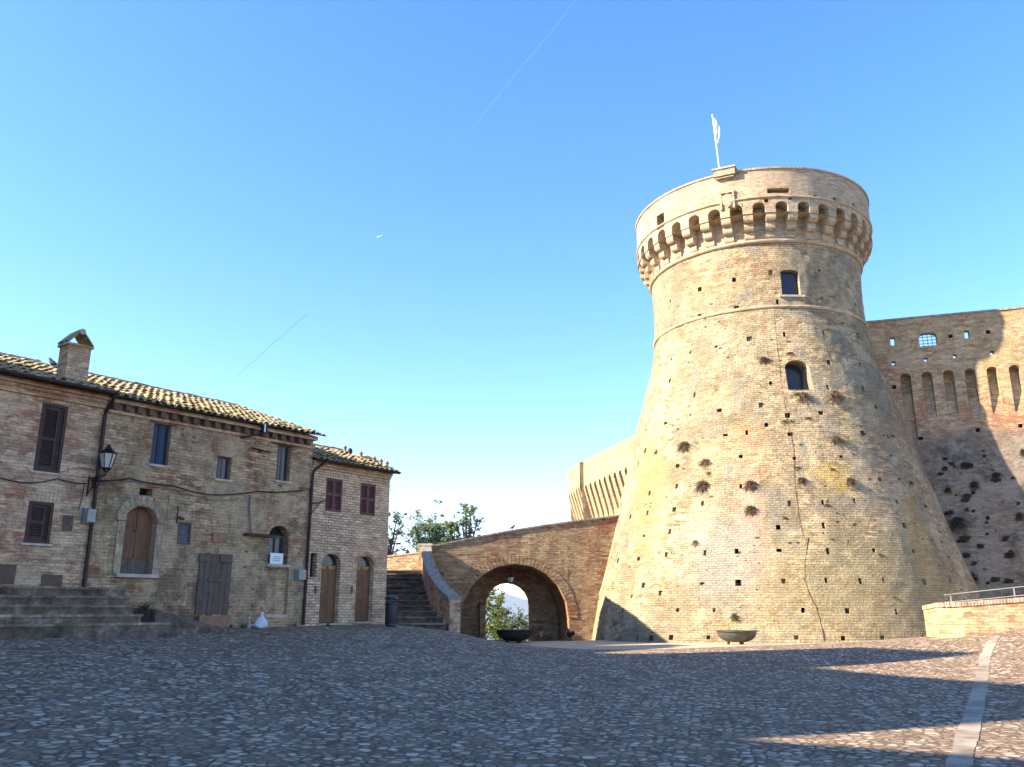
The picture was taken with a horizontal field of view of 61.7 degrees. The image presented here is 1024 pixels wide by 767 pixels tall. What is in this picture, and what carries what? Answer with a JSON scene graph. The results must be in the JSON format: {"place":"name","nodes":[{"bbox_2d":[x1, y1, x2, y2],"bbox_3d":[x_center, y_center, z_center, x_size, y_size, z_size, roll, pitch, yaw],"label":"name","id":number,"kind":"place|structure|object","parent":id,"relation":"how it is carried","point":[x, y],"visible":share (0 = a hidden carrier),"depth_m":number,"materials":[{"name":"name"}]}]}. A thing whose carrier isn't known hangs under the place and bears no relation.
{"place":"outdoors","nodes":[
{"label":"outdoors","id":0,"kind":"place"},
{"bbox_2d":[486,592,527,635],"bbox_3d":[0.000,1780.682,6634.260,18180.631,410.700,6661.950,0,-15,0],"label":"mountains","id":1,"kind":"structure","parent":0,"point":[511,601],"depth_m":8359.65,"materials":[{"name":"white"}]},
{"bbox_2d":[0,624,1023,766],"bbox_3d":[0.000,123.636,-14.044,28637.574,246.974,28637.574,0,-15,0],"label":"ground","id":2,"kind":"structure","parent":0,"point":[371,695],"depth_m":13.44,"materials":[{"name":"grey stone"}]},
{"bbox_2d":[0,329,118,586],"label":"brick house","id":3,"kind":"structure","parent":2,"relation":"on","point":[53,420],"depth_m":21.47,"materials":[{"name":"beige brick"}]},
{"bbox_2d":[23,501,53,543],"bbox_3d":[-11.677,3.428,21.115,0.125,1.008,0.611,-11,-19,37],"label":"window","id":4,"kind":"structure","parent":3,"relation":"in","point":[40,514],"depth_m":21.12,"materials":[{"name":"brown paint"}]},
{"bbox_2d":[0,477,86,483],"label":"cable","id":5,"kind":"object","parent":3,"relation":"attached to","point":[43,481],"visible":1,"depth_m":21.25,"materials":[{"name":"black rubber"}]},
{"bbox_2d":[33,402,67,472],"bbox_3d":[-11.674,1.384,21.659,0.125,1.735,0.647,-11,-19,37],"label":"window","id":6,"kind":"structure","parent":3,"relation":"in","point":[48,455],"depth_m":21.66,"materials":[{"name":"brown paint"}]},
{"bbox_2d":[48,358,57,367],"bbox_3d":[-12.990,-0.593,24.255,0.354,0.306,0.137,-8,-17,29],"label":"bird","id":7,"kind":"object","parent":3,"relation":"on","point":[52,362],"visible":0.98,"depth_m":24.20},
{"bbox_2d":[80,508,96,523],"bbox_3d":[-10.820,3.380,21.914,0.260,0.383,0.247,-11,-19,37],"label":"utility box","id":8,"kind":"object","parent":3,"relation":"attached to","point":[88,515],"visible":1,"depth_m":21.85,"materials":[{"name":"grey plastic"}]},
{"bbox_2d":[86,445,118,495],"bbox_3d":[-10.584,2.252,22.266,0.628,1.343,0.434,-8,-17,28],"label":"wall lantern","id":9,"kind":"object","parent":3,"relation":"attached to","point":[107,456],"depth_m":22.19,"materials":[{"name":"black metal"}]},
{"bbox_2d":[0,585,173,638],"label":"stone steps","id":10,"kind":"structure","parent":2,"relation":"on","point":[27,612],"depth_m":19.51,"materials":[{"name":"grey stone"}]},
{"bbox_2d":[133,608,226,633],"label":"concrete ramp","id":11,"kind":"structure","parent":2,"relation":"on","point":[182,625],"depth_m":21.75,"materials":[{"name":"stone"}]},
{"bbox_2d":[138,601,157,608],"bbox_3d":[-9.604,5.954,22.575,0.397,0.496,0.860,-11,-19,37],"label":"wall weed","id":12,"kind":"object","parent":11,"relation":"on","point":[147,606],"depth_m":22.68,"materials":[{"name":"green plant"}]},
{"bbox_2d":[41,362,328,627],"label":"brick house","id":13,"kind":"structure","parent":2,"relation":"on","point":[192,557],"depth_m":24.73,"materials":[{"name":"brick"}]},
{"bbox_2d":[122,507,137,557],"bbox_3d":[-10.335,3.987,23.038,0.046,1.373,0.436,-11,-19,37],"label":"door","id":14,"kind":"structure","parent":13,"relation":"in","point":[129,536],"depth_m":23.06,"materials":[{"name":"brown wood"}]},
{"bbox_2d":[133,507,151,558],"bbox_3d":[-10.082,4.068,23.346,0.073,1.373,0.528,-10,-18,33],"label":"door","id":15,"kind":"structure","parent":13,"relation":"in","point":[141,542],"depth_m":23.35,"materials":[{"name":"brown wood"}]},
{"bbox_2d":[148,424,170,467],"bbox_3d":[-9.847,1.740,23.962,0.230,1.201,0.650,-11,-19,37],"label":"window","id":16,"kind":"structure","parent":13,"relation":"in","point":[160,433],"depth_m":24.02,"materials":[{"name":"blue glass"}]},
{"bbox_2d":[91,481,239,500],"bbox_3d":[-9.500,2.977,23.901,0.020,0.282,4.480,-11,-19,37],"label":"cable","id":17,"kind":"object","parent":13,"relation":"attached to","point":[167,488],"visible":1,"depth_m":23.78,"materials":[{"name":"black rubber"}]},
{"bbox_2d":[91,478,301,494],"bbox_3d":[-8.794,2.969,24.802,0.036,0.508,6.738,-11,-19,37],"label":"cable","id":18,"kind":"object","parent":13,"relation":"attached to","point":[198,492],"visible":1,"depth_m":24.45,"materials":[{"name":"black rubber"}]},
{"bbox_2d":[195,553,232,615],"bbox_3d":[-8.533,5.732,24.480,0.150,1.733,1.093,-11,-19,37],"label":"plank door","id":19,"kind":"structure","parent":13,"relation":"in","point":[214,571],"depth_m":24.46,"materials":[{"name":"grey wood"}]},
{"bbox_2d":[214,456,232,482],"bbox_3d":[-8.579,2.541,25.430,0.230,0.739,0.607,-11,-19,37],"label":"window","id":20,"kind":"structure","parent":13,"relation":"in","point":[222,462],"depth_m":25.50,"materials":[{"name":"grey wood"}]},
{"bbox_2d":[249,495,251,532],"bbox_3d":[-7.870,3.926,25.813,0.046,1.144,0.182,-11,-19,37],"label":"cable","id":21,"kind":"object","parent":13,"relation":"attached to","point":[249,513],"visible":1,"depth_m":25.76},
{"bbox_2d":[240,423,267,438],"bbox_3d":[-7.842,1.450,26.099,0.798,0.476,0.215,0,-15,0],"label":"floodlight","id":22,"kind":"object","parent":13,"relation":"attached to","point":[264,428],"visible":1,"depth_m":26.04,"materials":[{"name":"metal"}]},
{"bbox_2d":[269,553,282,563],"bbox_3d":[-7.208,5.361,26.252,0.024,0.325,0.473,-11,-19,37],"label":"notice board","id":23,"kind":"object","parent":13,"relation":"attached to","point":[276,558],"visible":1,"depth_m":26.24,"materials":[{"name":"white paper"}]},
{"bbox_2d":[266,535,289,566],"bbox_3d":[-7.272,5.159,26.519,0.310,0.996,0.863,-11,-19,37],"label":"window","id":24,"kind":"structure","parent":13,"relation":"in","point":[276,543],"depth_m":26.65,"materials":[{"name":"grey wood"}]},
{"bbox_2d":[274,445,291,483],"bbox_3d":[-7.270,2.561,27.158,0.230,1.192,0.642,-11,-19,37],"label":"window","id":25,"kind":"structure","parent":13,"relation":"in","point":[283,452],"depth_m":27.25,"materials":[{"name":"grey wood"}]},
{"bbox_2d":[294,569,305,580],"bbox_3d":[-6.629,5.982,26.825,0.200,0.360,0.315,-11,-19,37],"label":"utility box","id":26,"kind":"object","parent":13,"relation":"attached to","point":[299,574],"visible":1,"depth_m":26.75,"materials":[{"name":"grey plastic"}]},
{"bbox_2d":[197,616,211,624],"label":"terracotta block","id":27,"kind":"structure","parent":2,"relation":"on","point":[206,619],"depth_m":23.92,"materials":[{"name":"orange ceramic"}]},
{"bbox_2d":[211,616,219,626],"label":"terracotta block","id":28,"kind":"structure","parent":2,"relation":"on","point":[215,620],"depth_m":24.20,"materials":[{"name":"orange ceramic"}]},
{"bbox_2d":[219,616,229,626],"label":"terracotta block","id":29,"kind":"structure","parent":2,"relation":"on","point":[224,621],"depth_m":24.42,"materials":[{"name":"orange ceramic"}]},
{"bbox_2d":[247,617,250,627],"bbox_3d":[-7.635,6.948,24.902,0.100,0.300,0.100,0,-15,0],"label":"plastic bottle","id":30,"kind":"object","parent":2,"relation":"on","point":[249,624],"visible":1,"depth_m":24.86,"materials":[{"name":"white plastic"}]},
{"bbox_2d":[255,612,267,627],"bbox_3d":[-7.339,6.949,25.193,0.386,0.452,0.298,0,-15,0],"label":"plastic sack","id":31,"kind":"object","parent":2,"relation":"on","point":[261,621],"visible":1,"depth_m":25.09,"materials":[{"name":"white plastic"}]},
{"bbox_2d":[303,443,400,625],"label":"brick house","id":32,"kind":"structure","parent":2,"relation":"on","point":[347,575],"depth_m":28.79,"materials":[{"name":"brick"}]},
{"bbox_2d":[319,569,335,622],"bbox_3d":[-6.030,6.892,27.825,0.107,1.669,0.781,-11,-19,37],"label":"door","id":33,"kind":"structure","parent":32,"relation":"in","point":[328,577],"depth_m":27.87,"materials":[{"name":"brown wood"}]},
{"bbox_2d":[354,570,369,620],"bbox_3d":[-5.108,7.159,28.975,0.107,1.665,0.770,-11,-19,37],"label":"door","id":34,"kind":"structure","parent":32,"relation":"in","point":[363,576],"depth_m":29.03,"materials":[{"name":"brown wood"}]},
{"bbox_2d":[356,455,378,462],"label":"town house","id":35,"kind":"structure","parent":2,"relation":"on","point":[368,457],"depth_m":37.18,"materials":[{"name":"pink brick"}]},
{"bbox_2d":[384,595,397,626],"bbox_3d":[-4.037,7.583,28.612,0.480,1.015,0.480,0,-15,0],"label":"litter bin","id":36,"kind":"object","parent":2,"relation":"on","point":[390,614],"visible":1,"depth_m":28.45,"materials":[{"name":"black paint"}]},
{"bbox_2d":[387,509,413,554],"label":"tree","id":37,"kind":"object","parent":2,"relation":"on","point":[391,546],"visible":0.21,"depth_m":54.36,"materials":[{"name":"green plant"}]},
{"bbox_2d":[387,552,418,569],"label":"garden wall","id":38,"kind":"structure","parent":2,"relation":"on","point":[407,561],"depth_m":44.84,"materials":[{"name":"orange brick"}]},
{"bbox_2d":[389,499,456,552],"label":"tree","id":39,"kind":"object","parent":2,"relation":"on","point":[422,528],"visible":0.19,"depth_m":54.97,"materials":[{"name":"green plant"}]},
{"bbox_2d":[386,543,461,632],"bbox_3d":[-5.926,9.213,37.451,6.772,4.917,15.963,1,-15,-6],"label":"outdoor staircase","id":40,"kind":"structure","parent":2,"relation":"on","point":[426,594],"depth_m":33.15,"materials":[{"name":"stone"}]},
{"bbox_2d":[440,521,464,543],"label":"pine tree","id":41,"kind":"object","parent":2,"relation":"on","point":[451,530],"visible":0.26,"depth_m":54.19,"materials":[{"name":"green plant"}]},
{"bbox_2d":[452,503,484,538],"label":"tree","id":42,"kind":"object","parent":2,"relation":"on","point":[465,521],"visible":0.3,"depth_m":55.31,"materials":[{"name":"green plant"}]},
{"bbox_2d":[485,587,515,638],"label":"broadleaf tree","id":43,"kind":"object","parent":2,"relation":"on","point":[500,598],"visible":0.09,"depth_m":50.07,"materials":[{"name":"green plant"}]},
{"bbox_2d":[486,603,528,639],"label":"broadleaf tree","id":44,"kind":"object","parent":2,"relation":"on","point":[500,625],"visible":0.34,"depth_m":48.77,"materials":[{"name":"green plant"}]},
{"bbox_2d":[488,608,527,640],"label":"broadleaf tree","id":45,"kind":"object","parent":2,"relation":"on","point":[525,626],"visible":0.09,"depth_m":50.68,"materials":[{"name":"green plant"}]},
{"bbox_2d":[495,629,534,642],"bbox_3d":[0.135,11.464,38.861,1.815,0.589,1.815,0,-15,0],"label":"iron bowl","id":46,"kind":"object","parent":2,"relation":"on","point":[517,635],"visible":0.98,"depth_m":38.29,"materials":[{"name":"grey metal"}]},
{"bbox_2d":[432,515,618,640],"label":"arched bridge","id":47,"kind":"structure","parent":2,"relation":"on","point":[558,570],"depth_m":42.53,"materials":[{"name":"brick"}]},
{"bbox_2d":[507,565,514,583],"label":"hanging lantern","id":48,"kind":"object","parent":47,"relation":"hanging from","point":[510,577],"visible":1,"depth_m":42.35,"materials":[{"name":"black metal"}]},
{"bbox_2d":[567,631,574,640],"bbox_3d":[2.756,11.739,39.902,0.365,0.455,0.259,9,-18,-32],"label":"spotlight","id":49,"kind":"object","parent":2,"relation":"on","point":[570,634],"visible":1,"depth_m":39.84,"materials":[{"name":"black metal"}]},
{"bbox_2d":[568,434,635,520],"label":"fortress bastion","id":50,"kind":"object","parent":2,"relation":"on","point":[596,483],"visible":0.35,"depth_m":80.77,"materials":[{"name":"brick"}]},
{"bbox_2d":[715,630,757,644],"bbox_3d":[8.352,9.434,31.847,1.582,0.530,1.582,0,-15,0],"label":"iron bowl","id":51,"kind":"object","parent":2,"relation":"on","point":[741,637],"visible":0.98,"depth_m":31.36,"materials":[{"name":"grey metal"}]},
{"bbox_2d":[592,164,980,643],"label":"round tower","id":52,"kind":"structure","parent":2,"relation":"on","point":[742,272],"depth_m":38.96,"materials":[{"name":"brick"}]},
{"bbox_2d":[675,441,692,452],"bbox_3d":[7.859,2.988,39.648,0.475,0.733,1.088,13,-20,-41],"label":"wall weed","id":53,"kind":"object","parent":52,"relation":"attached to","point":[682,446],"depth_m":39.68,"materials":[{"name":"brown plant"}]},
{"bbox_2d":[692,480,709,494],"bbox_3d":[8.358,4.613,38.003,1.088,0.733,0.474,-11,-19,37],"label":"wall weed","id":54,"kind":"object","parent":52,"relation":"attached to","point":[700,485],"depth_m":38.03,"materials":[{"name":"plant"}]},
{"bbox_2d":[695,459,710,468],"bbox_3d":[8.602,3.632,38.494,0.957,0.540,0.381,-11,-18,36],"label":"wall weed","id":55,"kind":"object","parent":52,"relation":"attached to","point":[704,461],"depth_m":38.53,"materials":[{"name":"brown plant"}]},
{"bbox_2d":[711,114,719,167],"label":"flagpole","id":56,"kind":"object","parent":52,"relation":"on","point":[716,127],"visible":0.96,"depth_m":44.21,"materials":[{"name":"white metal"}]},
{"bbox_2d":[731,613,738,621],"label":"wall weed","id":57,"kind":"object","parent":52,"relation":"attached to","point":[734,616],"depth_m":34.65,"materials":[{"name":"green plant"}]},
{"bbox_2d":[742,479,756,491],"bbox_3d":[10.240,4.431,36.911,0.940,0.633,0.410,-6,-16,22],"label":"wall weed","id":58,"kind":"object","parent":52,"relation":"attached to","point":[750,484],"depth_m":36.95,"materials":[{"name":"plant"}]},
{"bbox_2d":[744,504,756,514],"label":"wall weed","id":59,"kind":"object","parent":52,"relation":"attached to","point":[749,508],"depth_m":36.44,"materials":[{"name":"plant"}]},
{"bbox_2d":[759,356,768,365],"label":"wall weed","id":60,"kind":"object","parent":52,"relation":"attached to","point":[764,358],"depth_m":39.71,"materials":[{"name":"brown plant"}]},
{"bbox_2d":[779,272,804,296],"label":"window","id":61,"kind":"structure","parent":52,"relation":"in","point":[789,286],"depth_m":41.52,"materials":[{"name":"blue glass"}]},
{"bbox_2d":[785,365,802,389],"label":"window","id":62,"kind":"structure","parent":52,"relation":"in","point":[793,373],"depth_m":40.14,"materials":[{"name":"blue glass"}]},
{"bbox_2d":[796,476,805,484],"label":"wall weed","id":63,"kind":"object","parent":52,"relation":"attached to","point":[800,479],"depth_m":36.54,"materials":[{"name":"green plant"}]},
{"bbox_2d":[794,391,812,403],"bbox_3d":[13.095,0.689,38.346,1.022,0.756,0.489,0,-15,1],"label":"wall weed","id":64,"kind":"object","parent":52,"relation":"attached to","point":[803,394],"depth_m":38.47,"materials":[{"name":"plant"}]},
{"bbox_2d":[828,435,843,444],"bbox_3d":[14.218,2.524,37.449,0.976,0.570,0.352,2,-15,-8],"label":"wall weed","id":65,"kind":"object","parent":52,"relation":"attached to","point":[836,437],"depth_m":37.52,"materials":[{"name":"brown plant"}]},
{"bbox_2d":[827,390,845,401],"bbox_3d":[14.594,0.659,38.498,1.115,0.825,0.534,3,-15,-12],"label":"wall weed","id":66,"kind":"object","parent":52,"relation":"attached to","point":[835,396],"depth_m":38.60,"materials":[{"name":"brown plant"}]},
{"bbox_2d":[844,477,857,485],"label":"wall weed","id":67,"kind":"object","parent":52,"relation":"attached to","point":[850,480],"depth_m":36.55,"materials":[{"name":"plant"}]},
{"bbox_2d":[866,306,1023,604],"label":"curtain wall","id":68,"kind":"structure","parent":2,"relation":"on","point":[966,403],"depth_m":42.12,"materials":[{"name":"brick"}]},
{"bbox_2d":[944,487,951,494],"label":"wall weed","id":69,"kind":"object","parent":68,"relation":"attached to","point":[947,490],"depth_m":41.23,"materials":[{"name":"plant"}]},
{"bbox_2d":[949,516,968,531],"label":"wall weed","id":70,"kind":"object","parent":68,"relation":"attached to","point":[958,521],"depth_m":40.52,"materials":[{"name":"green plant"}]},
{"bbox_2d":[957,535,971,542],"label":"wall weed","id":71,"kind":"object","parent":68,"relation":"attached to","point":[964,537],"depth_m":40.31,"materials":[{"name":"green plant"}]},
{"bbox_2d":[960,461,969,471],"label":"wall weed","id":72,"kind":"object","parent":68,"relation":"attached to","point":[963,463],"depth_m":41.38,"materials":[{"name":"green plant"}]},
{"bbox_2d":[960,493,971,501],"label":"wall weed","id":73,"kind":"object","parent":68,"relation":"attached to","point":[966,497],"depth_m":40.90,"materials":[{"name":"green plant"}]},
{"bbox_2d":[964,462,973,469],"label":"wall weed","id":74,"kind":"object","parent":68,"relation":"attached to","point":[969,464],"depth_m":41.29,"materials":[{"name":"green plant"}]},
{"bbox_2d":[969,481,980,490],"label":"wall weed","id":75,"kind":"object","parent":68,"relation":"attached to","point":[974,484],"depth_m":40.89,"materials":[{"name":"green plant"}]},
{"bbox_2d":[971,572,981,584],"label":"wall weed","id":76,"kind":"object","parent":68,"relation":"attached to","point":[974,578],"depth_m":39.52,"materials":[{"name":"green plant"}]},
{"bbox_2d":[990,476,1000,482],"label":"wall weed","id":77,"kind":"object","parent":68,"relation":"attached to","point":[994,479],"depth_m":40.78,"materials":[{"name":"plant"}]},
{"bbox_2d":[990,577,1000,582],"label":"wall weed","id":78,"kind":"object","parent":68,"relation":"attached to","point":[997,580],"depth_m":39.35,"materials":[{"name":"plant"}]},
{"bbox_2d":[990,472,1002,479],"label":"wall weed","id":79,"kind":"object","parent":68,"relation":"attached to","point":[996,474],"depth_m":40.79,"materials":[{"name":"plant"}]},
{"bbox_2d":[1003,552,1014,558],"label":"wall weed","id":80,"kind":"object","parent":68,"relation":"attached to","point":[1010,555],"depth_m":39.51,"materials":[{"name":"plant"}]},
{"bbox_2d":[1015,512,1023,522],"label":"wall weed","id":81,"kind":"object","parent":68,"relation":"attached to","point":[1019,516],"depth_m":39.86,"materials":[{"name":"green plant"}]},
{"bbox_2d":[945,636,999,766],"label":"pavement strip","id":82,"kind":"object","parent":2,"relation":"on","point":[963,748],"visible":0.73,"depth_m":12.28,"materials":[{"name":"stone"}]},
{"bbox_2d":[922,597,1023,638],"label":"ramp parapet","id":83,"kind":"structure","parent":2,"relation":"on","point":[958,619],"depth_m":25.34,"materials":[{"name":"beige brick"}]},
{"bbox_2d":[944,586,1023,601],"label":"metal railing","id":84,"kind":"object","parent":83,"relation":"on","point":[1015,595],"visible":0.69,"depth_m":26.96,"materials":[{"name":"grey metal"}]},
{"bbox_2d":[0,0,1023,599],"label":"sky","id":85,"kind":"structure","parent":0,"point":[204,190],"materials":[{"name":"blue"}]}
]}

